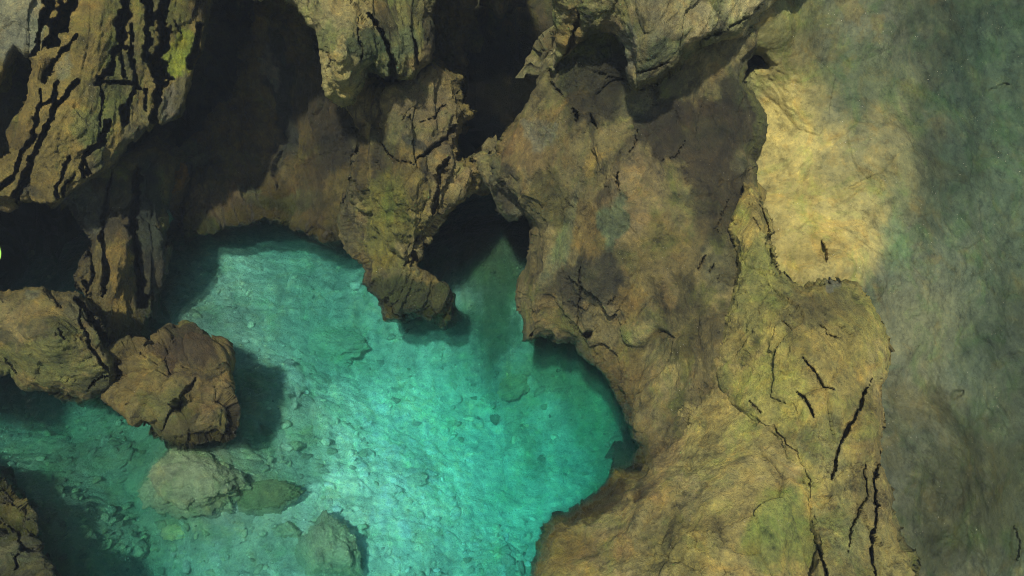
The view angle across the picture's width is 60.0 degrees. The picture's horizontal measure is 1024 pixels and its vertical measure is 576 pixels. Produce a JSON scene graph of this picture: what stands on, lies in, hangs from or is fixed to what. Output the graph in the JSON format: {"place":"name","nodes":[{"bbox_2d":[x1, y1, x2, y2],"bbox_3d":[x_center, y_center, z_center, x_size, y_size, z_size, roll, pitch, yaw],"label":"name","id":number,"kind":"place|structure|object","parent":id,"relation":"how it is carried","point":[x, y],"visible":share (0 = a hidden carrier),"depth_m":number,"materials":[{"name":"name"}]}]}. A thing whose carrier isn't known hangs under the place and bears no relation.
{"place":"outdoors","nodes":[
{"label":"outdoors","id":0,"kind":"place"},
{"bbox_2d":[0,0,217,212],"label":"slabbed rock wall","id":1,"kind":"structure","parent":0,"point":[109,81],"depth_m":7.16,"materials":[{"name":"stone"}]},
{"bbox_2d":[0,0,552,291],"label":"cave chamber","id":2,"kind":"object","parent":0,"point":[497,97],"visible":0.03,"depth_m":10.72,"materials":[{"name":"black stone"}]},
{"bbox_2d":[0,192,631,575],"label":"pool bed","id":3,"kind":"object","parent":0,"point":[510,470],"visible":0.34,"depth_m":8.22,"materials":[{"name":"stone"}]},
{"bbox_2d":[0,466,61,575],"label":"broken rock bank","id":4,"kind":"structure","parent":3,"relation":"on","point":[21,549],"depth_m":5.95,"materials":[{"name":"stone"}]},
{"bbox_2d":[61,128,200,342],"bbox_3d":[-3.731,-0.460,8.466,1.218,1.883,2.852,0,38,0],"label":"rock rib","id":5,"kind":"object","parent":3,"relation":"on","point":[120,214],"visible":0.85,"depth_m":7.84,"materials":[{"name":"stone"}]},
{"bbox_2d":[97,319,240,450],"bbox_3d":[-2.709,0.774,7.063,1.063,1.261,1.604,-24,44,-28],"label":"boulder","id":6,"kind":"object","parent":3,"relation":"on","point":[173,385],"visible":0.95,"depth_m":6.64,"materials":[{"name":"stone"}]},
{"bbox_2d":[160,524,184,540],"bbox_3d":[-2.603,1.887,6.825,0.209,0.094,0.122,0,38,0],"label":"stone","id":7,"kind":"object","parent":3,"relation":"on","point":[170,532],"visible":1,"depth_m":6.81,"materials":[{"name":"green stone"}]},
{"bbox_2d":[137,445,251,519],"bbox_3d":[-2.445,1.510,6.799,0.812,0.497,0.611,19,42,23],"label":"sunken boulder","id":8,"kind":"object","parent":3,"relation":"on","point":[197,480],"visible":0.94,"depth_m":6.65,"materials":[{"name":"stone"}]},
{"bbox_2d":[236,479,306,515],"bbox_3d":[-1.930,1.643,6.909,0.633,0.291,0.279,0,38,0],"label":"sunken boulder","id":9,"kind":"object","parent":3,"relation":"on","point":[267,496],"visible":0.74,"depth_m":6.82,"materials":[{"name":"stone"}]},
{"bbox_2d":[272,521,300,537],"bbox_3d":[-1.734,1.861,6.797,0.193,0.151,0.185,-21,43,-24],"label":"stone","id":10,"kind":"object","parent":3,"relation":"on","point":[287,529],"visible":1,"depth_m":6.76,"materials":[{"name":"green stone"}]},
{"bbox_2d":[0,209,626,575],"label":"rubble","id":11,"kind":"object","parent":3,"relation":"on","point":[140,548],"visible":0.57,"depth_m":7.44,"materials":[{"name":"stone"}]},
{"bbox_2d":[169,0,477,248],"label":"arched back wall","id":12,"kind":"structure","parent":3,"relation":"on","point":[273,140],"depth_m":9.06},
{"bbox_2d":[294,510,364,575],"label":"pointed rock","id":13,"kind":"object","parent":3,"relation":"on","point":[326,545],"visible":0.95,"depth_m":6.54,"materials":[{"name":"stone"}]},
{"bbox_2d":[307,317,369,367],"bbox_3d":[-1.841,0.534,8.921,0.890,0.271,0.688,0,38,0],"label":"sunken boulder","id":14,"kind":"object","parent":3,"relation":"on","point":[342,346],"visible":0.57,"depth_m":8.73,"materials":[{"name":"stone"}]},
{"bbox_2d":[380,483,401,493],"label":"stone","id":15,"kind":"object","parent":3,"relation":"on","point":[389,488],"visible":1,"depth_m":7.32,"materials":[{"name":"teal stone"}]},
{"bbox_2d":[405,471,427,487],"bbox_3d":[-0.806,1.639,7.563,0.199,0.096,0.132,-15,40,-18],"label":"stone","id":16,"kind":"object","parent":3,"relation":"on","point":[414,480],"visible":1,"depth_m":7.53,"materials":[{"name":"teal stone"}]},
{"bbox_2d":[489,414,499,424],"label":"stone","id":17,"kind":"object","parent":3,"relation":"on","point":[494,419],"visible":1,"depth_m":8.53,"materials":[{"name":"teal stone"}]},
{"bbox_2d":[497,371,529,400],"bbox_3d":[0.058,0.932,8.727,0.295,0.094,0.555,26,45,30],"label":"stone","id":18,"kind":"object","parent":3,"relation":"on","point":[513,386],"visible":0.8,"depth_m":8.65,"materials":[{"name":"teal stone"}]},
{"bbox_2d":[489,26,768,472],"bbox_3d":[1.339,-2.456,7.726,2.983,8.032,6.996,5,38,6],"label":"rock buttress","id":19,"kind":"object","parent":3,"relation":"on","point":[615,186],"visible":0.7,"depth_m":6.73,"materials":[{"name":"stone"}]},
{"bbox_2d":[469,135,523,221],"bbox_3d":[-0.118,-0.929,7.832,0.490,0.789,1.142,-8,39,-10],"label":"hanging lobe","id":20,"kind":"object","parent":19,"relation":"attached to","point":[506,208],"visible":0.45,"depth_m":7.52,"materials":[{"name":"stone"}]},
{"bbox_2d":[515,0,777,90],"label":"overhanging rock slab","id":21,"kind":"structure","parent":19,"relation":"on","point":[658,40],"depth_m":6.11,"materials":[{"name":"stone"}]},
{"bbox_2d":[530,337,840,575],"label":"rock shore","id":22,"kind":"structure","parent":3,"relation":"on","point":[717,488],"depth_m":5.57,"materials":[{"name":"stone"}]},
{"bbox_2d":[717,182,920,575],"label":"rock pillar","id":23,"kind":"object","parent":3,"relation":"on","point":[809,381],"visible":0.98,"depth_m":5.65,"materials":[{"name":"stone"}]},
{"bbox_2d":[253,0,436,107],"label":"hanging rock","id":24,"kind":"object","parent":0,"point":[359,41],"visible":1,"depth_m":6.35,"materials":[{"name":"stone"}]},
{"bbox_2d":[336,55,491,330],"bbox_3d":[-0.913,-0.733,8.340,1.637,3.052,2.348,0,38,0],"label":"hanging rock curtain","id":25,"kind":"object","parent":24,"relation":"hanging from","point":[414,181],"visible":0.94,"depth_m":7.30,"materials":[{"name":"stone"}]},
{"bbox_2d":[743,0,1023,575],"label":"smooth side wall","id":26,"kind":"structure","parent":0,"point":[890,164],"depth_m":7.41,"materials":[{"name":"stone"}]},
{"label":"water","id":27,"kind":"structure","parent":0,"visible":0},
{"bbox_2d":[0,286,119,407],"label":"flat topped rock ledge","id":28,"kind":"object","parent":27,"relation":"in","point":[55,344],"visible":1,"depth_m":6.51,"materials":[{"name":"stone"}]}
]}

